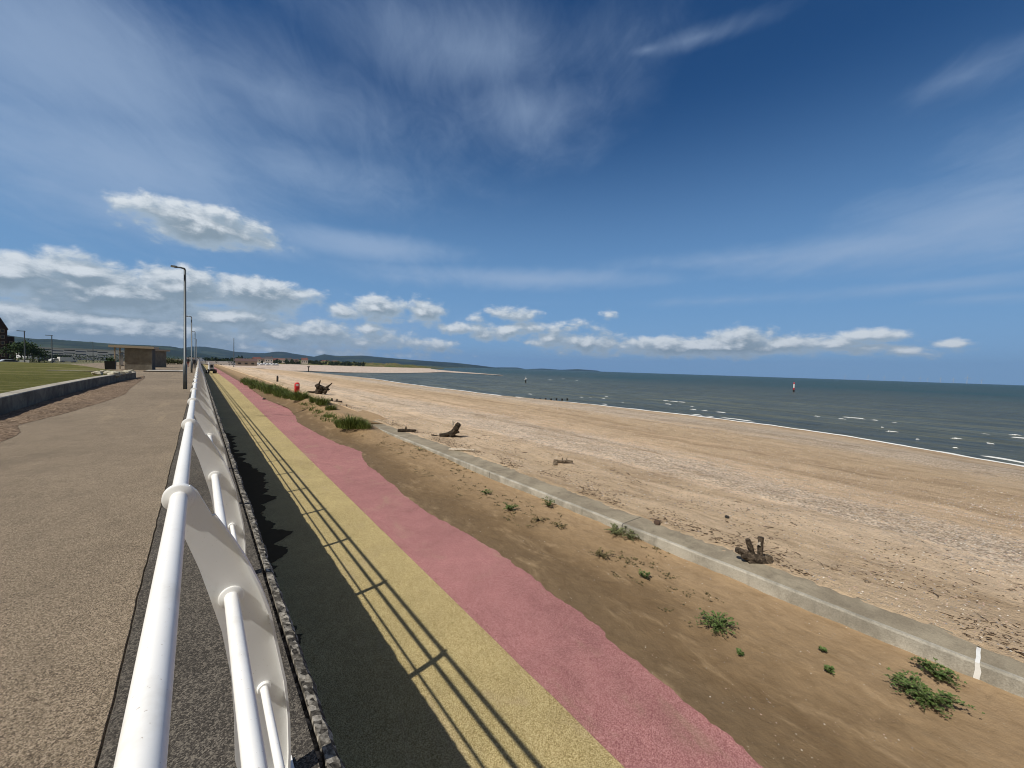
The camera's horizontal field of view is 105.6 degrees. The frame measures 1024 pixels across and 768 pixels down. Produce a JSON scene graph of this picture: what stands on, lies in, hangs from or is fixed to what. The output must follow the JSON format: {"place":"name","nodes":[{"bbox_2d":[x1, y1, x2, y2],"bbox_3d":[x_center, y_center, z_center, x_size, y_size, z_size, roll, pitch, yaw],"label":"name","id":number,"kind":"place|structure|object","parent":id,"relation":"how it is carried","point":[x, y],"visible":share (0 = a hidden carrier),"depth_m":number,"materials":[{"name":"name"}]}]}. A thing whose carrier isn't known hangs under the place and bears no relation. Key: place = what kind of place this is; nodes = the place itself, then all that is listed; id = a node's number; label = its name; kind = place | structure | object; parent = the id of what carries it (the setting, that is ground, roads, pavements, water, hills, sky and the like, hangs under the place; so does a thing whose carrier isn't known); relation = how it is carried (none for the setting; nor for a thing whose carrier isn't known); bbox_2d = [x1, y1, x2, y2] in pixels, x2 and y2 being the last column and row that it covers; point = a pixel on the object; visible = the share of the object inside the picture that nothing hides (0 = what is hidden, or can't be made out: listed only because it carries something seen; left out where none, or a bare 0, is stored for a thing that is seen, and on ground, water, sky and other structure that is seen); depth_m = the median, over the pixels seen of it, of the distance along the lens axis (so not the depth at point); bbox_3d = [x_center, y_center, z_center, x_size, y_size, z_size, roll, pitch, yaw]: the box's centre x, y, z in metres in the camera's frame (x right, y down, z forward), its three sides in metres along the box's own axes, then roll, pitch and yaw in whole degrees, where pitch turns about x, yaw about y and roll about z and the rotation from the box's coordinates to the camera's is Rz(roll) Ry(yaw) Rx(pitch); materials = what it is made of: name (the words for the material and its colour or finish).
{"place":"outdoors","nodes":[
{"label":"outdoors","id":0,"kind":"place"},
{"bbox_2d":[0,318,14,359],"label":"brick building","id":1,"kind":"structure","parent":0,"point":[4,338],"depth_m":157.43,"materials":[{"name":"brick"}]},
{"bbox_2d":[0,362,112,392],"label":"lawn","id":2,"kind":"structure","parent":0,"point":[14,376],"depth_m":22.23,"materials":[{"name":"green plant"}]},
{"bbox_2d":[91,371,102,374],"bbox_3d":[-25.211,-0.637,23.606,0.516,0.342,0.581,0,3,-39],"label":"rock","id":3,"kind":"object","parent":2,"relation":"on","point":[97,373],"visible":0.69,"depth_m":23.45,"materials":[{"name":"beige stone"}]},
{"bbox_2d":[104,358,116,369],"bbox_3d":[-35.451,-1.806,34.253,0.732,1.051,0.726,0,3,-39],"label":"planter","id":4,"kind":"object","parent":2,"relation":"on","point":[109,364],"visible":1,"depth_m":34.06,"materials":[{"name":"black plant"}]},
{"bbox_2d":[107,371,120,376],"bbox_3d":[-23.759,-0.582,23.183,0.563,0.402,0.643,3,3,27],"label":"rock","id":5,"kind":"object","parent":2,"relation":"on","point":[116,373],"visible":0.75,"depth_m":23.05,"materials":[{"name":"beige stone"}]},
{"bbox_2d":[0,362,197,767],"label":"promenade","id":6,"kind":"structure","parent":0,"point":[82,490],"depth_m":3.10,"materials":[{"name":"beige concrete"}]},
{"bbox_2d":[0,370,135,414],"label":"garden wall","id":7,"kind":"structure","parent":6,"relation":"on","point":[16,400],"depth_m":13.32,"materials":[{"name":"stone"}]},
{"bbox_2d":[0,376,144,441],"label":"soil","id":8,"kind":"structure","parent":6,"relation":"on","point":[10,421],"depth_m":11.88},
{"bbox_2d":[155,349,169,366],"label":"shelter","id":9,"kind":"object","parent":6,"relation":"on","point":[160,357],"visible":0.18,"depth_m":62.14,"materials":[{"name":"grey glass"}]},
{"bbox_2d":[143,371,182,371],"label":"timber kerb","id":10,"kind":"structure","parent":6,"relation":"on","point":[162,371],"depth_m":42.39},
{"bbox_2d":[166,358,174,364],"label":"shrub","id":11,"kind":"object","parent":6,"relation":"on","point":[168,361],"visible":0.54,"depth_m":83.83,"materials":[{"name":"green plant"}]},
{"bbox_2d":[171,359,182,363],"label":"shrub","id":12,"kind":"object","parent":6,"relation":"on","point":[177,362],"visible":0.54,"depth_m":89.73,"materials":[{"name":"green plant"}]},
{"bbox_2d":[171,265,186,388],"bbox_3d":[-16.886,-2.841,19.691,0.632,6.217,0.260,0,3,-39],"label":"street lamp","id":13,"kind":"object","parent":6,"relation":"on","point":[184,364],"visible":0.98,"depth_m":19.83,"materials":[{"name":"grey metal"}]},
{"bbox_2d":[186,316,192,372],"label":"street lamp","id":14,"kind":"object","parent":6,"relation":"on","point":[191,346],"visible":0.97,"depth_m":42.66,"materials":[{"name":"grey metal"}]},
{"bbox_2d":[16,358,189,765],"bbox_3d":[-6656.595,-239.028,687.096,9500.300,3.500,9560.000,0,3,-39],"label":"ground","id":15,"kind":"structure","parent":0,"point":[84,362],"depth_m":147.88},
{"bbox_2d":[0,359,18,361],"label":"parked car","id":16,"kind":"object","parent":15,"relation":"on","point":[5,360],"visible":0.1,"depth_m":91.03,"materials":[{"name":"paint"}]},
{"bbox_2d":[0,342,30,359],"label":"tree","id":17,"kind":"object","parent":15,"relation":"on","point":[15,348],"visible":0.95,"depth_m":122.41,"materials":[{"name":"green plant"}]},
{"bbox_2d":[4,339,36,357],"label":"tree","id":18,"kind":"object","parent":15,"relation":"on","point":[29,346],"visible":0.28,"depth_m":127.88,"materials":[{"name":"green plant"}]},
{"bbox_2d":[16,330,25,359],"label":"light pole","id":19,"kind":"object","parent":15,"relation":"on","point":[24,345],"visible":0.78,"depth_m":64.64,"materials":[{"name":"grey metal"}]},
{"bbox_2d":[6,355,47,362],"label":"hedge","id":20,"kind":"object","parent":15,"relation":"on","point":[19,358],"visible":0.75,"depth_m":116.11,"materials":[{"name":"green plant"}]},
{"bbox_2d":[13,341,44,359],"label":"tree","id":21,"kind":"object","parent":15,"relation":"on","point":[36,348],"visible":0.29,"depth_m":132.05,"materials":[{"name":"green plant"}]},
{"bbox_2d":[29,343,42,360],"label":"tree","id":22,"kind":"object","parent":15,"relation":"on","point":[34,354],"visible":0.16,"depth_m":134.50,"materials":[{"name":"green plant"}]},
{"bbox_2d":[36,348,50,361],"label":"tree","id":23,"kind":"object","parent":15,"relation":"on","point":[45,353],"visible":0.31,"depth_m":137.50,"materials":[{"name":"green plant"}]},
{"bbox_2d":[47,335,52,362],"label":"light pole","id":24,"kind":"object","parent":15,"relation":"on","point":[51,349],"visible":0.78,"depth_m":72.09,"materials":[{"name":"grey metal"}]},
{"bbox_2d":[57,357,76,362],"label":"parked car","id":25,"kind":"object","parent":15,"relation":"on","point":[66,359],"visible":0.89,"depth_m":147.15,"materials":[{"name":"paint"}]},
{"bbox_2d":[16,347,124,360],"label":"warehouse","id":26,"kind":"structure","parent":15,"relation":"on","point":[100,353],"depth_m":222.63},
{"bbox_2d":[40,353,124,361],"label":"hedge","id":27,"kind":"object","parent":15,"relation":"on","point":[101,358],"visible":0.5,"depth_m":168.07,"materials":[{"name":"green plant"}]},
{"bbox_2d":[7,335,226,358],"bbox_3d":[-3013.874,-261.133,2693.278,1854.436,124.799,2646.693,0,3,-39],"label":"hills","id":28,"kind":"structure","parent":0,"point":[176,352],"depth_m":2528.68,"materials":[{"name":"green plant"}]},
{"bbox_2d":[145,370,182,370],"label":"shelter plinth","id":29,"kind":"structure","parent":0,"point":[163,370],"depth_m":45.86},
{"bbox_2d":[108,345,158,369],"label":"shelter","id":30,"kind":"object","parent":29,"relation":"on","point":[139,357],"visible":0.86,"depth_m":45.81,"materials":[{"name":"brown brick"}]},
{"bbox_2d":[119,352,123,364],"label":"window","id":31,"kind":"structure","parent":30,"relation":"in","point":[121,353],"depth_m":45.59,"materials":[{"name":"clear glass"}]},
{"bbox_2d":[281,391,294,398],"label":"marram grass","id":32,"kind":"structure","parent":0,"point":[285,394],"depth_m":30.02,"materials":[{"name":"green plant"}]},
{"bbox_2d":[287,390,314,400],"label":"marram grass","id":33,"kind":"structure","parent":0,"point":[299,396],"depth_m":26.97,"materials":[{"name":"green plant"}]},
{"bbox_2d":[308,395,319,402],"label":"marram grass","id":34,"kind":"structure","parent":0,"point":[312,399],"depth_m":24.85,"materials":[{"name":"green plant"}]},
{"bbox_2d":[315,394,330,404],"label":"marram grass","id":35,"kind":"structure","parent":0,"point":[321,401],"depth_m":23.89,"materials":[{"name":"green plant"}]},
{"bbox_2d":[324,403,337,410],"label":"marram grass","id":36,"kind":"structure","parent":0,"point":[329,407],"depth_m":22.76,"materials":[{"name":"green plant"}]},
{"bbox_2d":[187,346,501,368],"bbox_3d":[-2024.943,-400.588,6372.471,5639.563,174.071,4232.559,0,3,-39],"label":"hills","id":37,"kind":"structure","parent":0,"point":[222,353],"depth_m":5595.96,"materials":[{"name":"green plant"}]},
{"bbox_2d":[246,358,443,368],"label":"dunes","id":38,"kind":"structure","parent":0,"point":[373,364],"depth_m":798.30,"materials":[{"name":"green plant"}]},
{"bbox_2d":[224,364,494,374],"bbox_3d":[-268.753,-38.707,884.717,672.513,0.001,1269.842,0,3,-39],"label":"sand spit","id":39,"kind":"structure","parent":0,"point":[329,368],"depth_m":349.35,"materials":[{"name":"beige sand"}]},
{"bbox_2d":[234,358,257,365],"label":"house","id":40,"kind":"structure","parent":39,"relation":"on","point":[245,362],"depth_m":247.75,"materials":[{"name":"brown"}]},
{"bbox_2d":[264,356,272,362],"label":"house","id":41,"kind":"structure","parent":39,"relation":"on","point":[268,359],"depth_m":609.88,"materials":[{"name":"beige glass"}]},
{"bbox_2d":[301,357,307,363],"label":"house","id":42,"kind":"structure","parent":39,"relation":"on","point":[304,360],"depth_m":617.15,"materials":[{"name":"beige glass"}]},
{"bbox_2d":[201,364,624,767],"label":"promenade","id":43,"kind":"structure","parent":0,"point":[411,663],"depth_m":4.35,"materials":[{"name":"yellow asphalt"}]},
{"bbox_2d":[205,362,216,372],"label":"utility tractor","id":44,"kind":"object","parent":43,"relation":"on","point":[210,367],"visible":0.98,"depth_m":84.71,"materials":[{"name":"white metal"}]},
{"bbox_2d":[225,433,302,643],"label":"shadow","id":45,"kind":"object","parent":43,"relation":"on","point":[253,479],"visible":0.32,"depth_m":8.79},
{"bbox_2d":[200,363,344,767],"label":"sea wall","id":46,"kind":"structure","parent":43,"relation":"on","point":[321,735],"depth_m":2.19,"materials":[{"name":"stone"}]},
{"bbox_2d":[97,381,319,767],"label":"coping","id":47,"kind":"object","parent":46,"relation":"on","point":[202,732],"visible":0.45,"depth_m":1.93,"materials":[{"name":"grey concrete"}]},
{"bbox_2d":[113,360,293,767],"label":"promenade railing","id":48,"kind":"object","parent":47,"relation":"on","point":[216,541],"visible":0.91,"depth_m":1.28,"materials":[{"name":"white metal"}]},
{"bbox_2d":[426,366,468,367],"bbox_3d":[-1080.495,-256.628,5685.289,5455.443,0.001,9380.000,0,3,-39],"label":"coastal plain","id":49,"kind":"structure","parent":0,"point":[448,367],"depth_m":2854.82,"materials":[{"name":"green plant"}]},
{"bbox_2d":[190,356,365,365],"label":"trees","id":50,"kind":"object","parent":49,"relation":"on","point":[334,363],"visible":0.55,"depth_m":675.17,"materials":[{"name":"green plant"}]},
{"bbox_2d":[214,367,762,767],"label":"cycle path","id":51,"kind":"structure","parent":0,"point":[625,710],"depth_m":4.71,"materials":[{"name":"pink asphalt"}]},
{"bbox_2d":[206,361,217,364],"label":"parked van","id":52,"kind":"object","parent":51,"relation":"on","point":[213,362],"visible":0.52,"depth_m":200.92,"materials":[{"name":"paint"}]},
{"bbox_2d":[214,364,1023,767],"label":"blown sand","id":53,"kind":"structure","parent":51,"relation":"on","point":[694,664],"depth_m":4.57,"materials":[{"name":"beige sand"}]},
{"bbox_2d":[239,376,337,421],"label":"beach grass","id":54,"kind":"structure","parent":53,"relation":"on","point":[273,390],"depth_m":33.82,"materials":[{"name":"green plant"}]},
{"bbox_2d":[294,382,299,391],"bbox_3d":[-18.394,0.471,33.224,0.403,1.206,0.345,0,3,-39],"label":"lifebuoy housing","id":55,"kind":"object","parent":53,"relation":"on","point":[297,386],"visible":0.73,"depth_m":33.11,"materials":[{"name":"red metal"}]},
{"bbox_2d":[333,412,368,429],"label":"marram grass","id":56,"kind":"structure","parent":53,"relation":"on","point":[348,422],"depth_m":17.31,"materials":[{"name":"green plant"}]},
{"bbox_2d":[353,418,371,428],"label":"marram grass","id":57,"kind":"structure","parent":53,"relation":"on","point":[365,425],"depth_m":17.13,"materials":[{"name":"green plant"}]},
{"bbox_2d":[480,489,492,493],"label":"beach plant","id":58,"kind":"object","parent":53,"relation":"on","point":[486,490],"visible":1,"depth_m":9.67,"materials":[{"name":"green plant"}]},
{"bbox_2d":[503,503,518,510],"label":"beach plant","id":59,"kind":"object","parent":53,"relation":"on","point":[509,507],"visible":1,"depth_m":8.56,"materials":[{"name":"green plant"}]},
{"bbox_2d":[362,435,723,625],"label":"seedlings","id":60,"kind":"object","parent":53,"relation":"on","point":[620,557],"visible":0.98,"depth_m":7.72,"materials":[{"name":"green plant"}]},
{"bbox_2d":[540,497,554,506],"bbox_3d":[0.830,2.685,8.797,0.381,0.188,0.360,0,3,-39],"label":"beach plant","id":61,"kind":"object","parent":53,"relation":"on","point":[547,503],"visible":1,"depth_m":8.80,"materials":[{"name":"green plant"}]},
{"bbox_2d":[588,547,614,557],"bbox_3d":[1.555,2.885,6.584,0.395,0.094,0.387,0,3,-39],"label":"beach plant","id":62,"kind":"object","parent":53,"relation":"on","point":[598,552],"visible":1,"depth_m":6.61,"materials":[{"name":"green plant"}]},
{"bbox_2d":[604,522,630,538],"bbox_3d":[1.995,2.810,7.408,0.483,0.163,0.550,4,3,39],"label":"beach plant","id":63,"kind":"object","parent":53,"relation":"on","point":[614,531],"visible":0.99,"depth_m":7.43,"materials":[{"name":"green plant"}]},
{"bbox_2d":[619,530,639,541],"bbox_3d":[2.205,2.827,7.252,0.390,0.145,0.324,0,3,-39],"label":"beach plant","id":64,"kind":"object","parent":53,"relation":"on","point":[629,535],"visible":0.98,"depth_m":7.24,"materials":[{"name":"green plant"}]},
{"bbox_2d":[352,431,929,766],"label":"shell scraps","id":65,"kind":"object","parent":53,"relation":"on","point":[715,649],"visible":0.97,"depth_m":4.33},
{"bbox_2d":[639,569,649,578],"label":"beach plant","id":66,"kind":"object","parent":53,"relation":"on","point":[642,573],"visible":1,"depth_m":5.95,"materials":[{"name":"green plant"}]},
{"bbox_2d":[695,608,737,636],"bbox_3d":[2.556,2.959,4.846,0.539,0.143,0.499,0,3,-39],"label":"beach plant","id":67,"kind":"object","parent":53,"relation":"on","point":[715,625],"visible":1,"depth_m":4.82,"materials":[{"name":"green plant"}]},
{"bbox_2d":[736,648,743,655],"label":"beach plant","id":68,"kind":"object","parent":53,"relation":"on","point":[739,651],"visible":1,"depth_m":4.37,"materials":[{"name":"green plant"}]},
{"bbox_2d":[818,646,826,651],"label":"beach plant","id":69,"kind":"object","parent":53,"relation":"on","point":[821,648],"visible":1,"depth_m":4.47,"materials":[{"name":"green plant"}]},
{"bbox_2d":[823,665,834,674],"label":"beach plant","id":70,"kind":"object","parent":53,"relation":"on","point":[828,668],"visible":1,"depth_m":4.16,"materials":[{"name":"green plant"}]},
{"bbox_2d":[889,672,908,683],"bbox_3d":[4.037,3.075,4.034,0.278,0.089,0.171,0,3,-39],"label":"beach plant","id":71,"kind":"object","parent":53,"relation":"on","point":[899,677],"visible":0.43,"depth_m":4.05,"materials":[{"name":"green plant"}]},
{"bbox_2d":[883,667,984,721],"bbox_3d":[4.071,3.041,3.823,0.568,0.175,0.545,2,2,-1],"label":"beach plant","id":72,"kind":"object","parent":53,"relation":"on","point":[920,693],"visible":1,"depth_m":3.77,"materials":[{"name":"green plant"}]},
{"bbox_2d":[910,656,966,689],"bbox_3d":[4.498,3.043,4.112,0.340,0.160,0.434,0,3,-39],"label":"beach plant","id":73,"kind":"object","parent":53,"relation":"on","point":[940,674],"visible":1,"depth_m":4.10,"materials":[{"name":"green plant"}]},
{"bbox_2d":[0,0,1023,384],"label":"sky","id":74,"kind":"structure","parent":0,"point":[816,189],"materials":[{"name":"blue"}]},
{"bbox_2d":[495,367,599,371],"bbox_3d":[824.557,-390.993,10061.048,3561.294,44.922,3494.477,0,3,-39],"label":"hills","id":75,"kind":"structure","parent":0,"point":[548,369],"depth_m":9680.41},
{"bbox_2d":[217,364,1023,662],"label":"beach","id":76,"kind":"structure","parent":0,"point":[923,467],"depth_m":11.40,"materials":[{"name":"beige sand"}]},
{"bbox_2d":[219,361,230,364],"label":"parked van","id":77,"kind":"object","parent":76,"relation":"on","point":[224,363],"visible":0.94,"depth_m":204.02,"materials":[{"name":"paint"}]},
{"bbox_2d":[307,380,331,393],"bbox_3d":[-17.835,0.369,36.128,2.296,1.446,0.782,2,2,-2],"label":"driftwood root ball","id":78,"kind":"object","parent":76,"relation":"on","point":[320,389],"visible":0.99,"depth_m":35.96,"materials":[{"name":"brown wood"}]},
{"bbox_2d":[398,427,415,431],"bbox_3d":[-4.652,2.019,17.216,0.804,0.280,0.164,2,2,-1],"label":"driftwood log","id":79,"kind":"object","parent":76,"relation":"on","point":[406,430],"visible":1,"depth_m":17.17,"materials":[{"name":"brown wood"}]},
{"bbox_2d":[431,419,462,436],"bbox_3d":[-2.786,1.938,16.647,1.344,0.858,0.294,2,2,-3],"label":"driftwood stump","id":80,"kind":"object","parent":76,"relation":"on","point":[454,431],"visible":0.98,"depth_m":16.58,"materials":[{"name":"brown wood"}]},
{"bbox_2d":[449,448,474,450],"bbox_3d":[-1.770,2.323,13.646,0.950,0.127,0.104,2,2,14],"label":"driftwood log","id":81,"kind":"object","parent":76,"relation":"on","point":[456,449],"visible":0.99,"depth_m":13.64,"materials":[{"name":"brown wood"}]},
{"bbox_2d":[554,458,572,462],"bbox_3d":[1.661,2.481,12.599,0.624,0.192,0.150,2,2,-3],"label":"driftwood log","id":82,"kind":"object","parent":76,"relation":"on","point":[563,461],"visible":0.95,"depth_m":12.54,"materials":[{"name":"brown wood"}]},
{"bbox_2d":[653,520,659,524],"bbox_3d":[2.850,2.720,7.630,0.130,0.104,0.135,0,3,-39],"label":"rock","id":83,"kind":"object","parent":76,"relation":"on","point":[656,522],"visible":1,"depth_m":7.59,"materials":[{"name":"brown stone"}]},
{"bbox_2d":[334,402,1023,652],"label":"pebbles","id":84,"kind":"object","parent":76,"relation":"on","point":[713,431],"visible":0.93,"depth_m":10.38,"materials":[{"name":"beige stone"}]},
{"bbox_2d":[337,403,1023,657],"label":"wrack line","id":85,"kind":"object","parent":76,"relation":"on","point":[779,554],"visible":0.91,"depth_m":7.00,"materials":[{"name":"brown plant"}]},
{"bbox_2d":[372,421,1023,697],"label":"beach wall","id":86,"kind":"structure","parent":76,"relation":"on","point":[929,641],"depth_m":5.57,"materials":[{"name":"concrete"}]},
{"bbox_2d":[735,536,772,563],"bbox_3d":[3.873,2.679,6.206,0.574,0.454,0.165,2,2,1],"label":"driftwood stump","id":87,"kind":"object","parent":76,"relation":"on","point":[750,556],"visible":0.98,"depth_m":6.18,"materials":[{"name":"brown wood"}]},
{"bbox_2d":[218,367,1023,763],"bbox_3d":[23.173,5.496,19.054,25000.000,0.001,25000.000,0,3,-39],"label":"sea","id":88,"kind":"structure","parent":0,"point":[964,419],"depth_m":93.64,"materials":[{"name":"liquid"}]},
{"bbox_2d":[353,376,1023,466],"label":"foam","id":89,"kind":"object","parent":88,"relation":"on","point":[805,429],"visible":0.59,"depth_m":40.21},
{"bbox_2d":[576,380,1016,447],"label":"whitecaps","id":90,"kind":"object","parent":88,"relation":"on","point":[895,431],"visible":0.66,"depth_m":41.86,"materials":[{"name":"liquid"}]}
]}

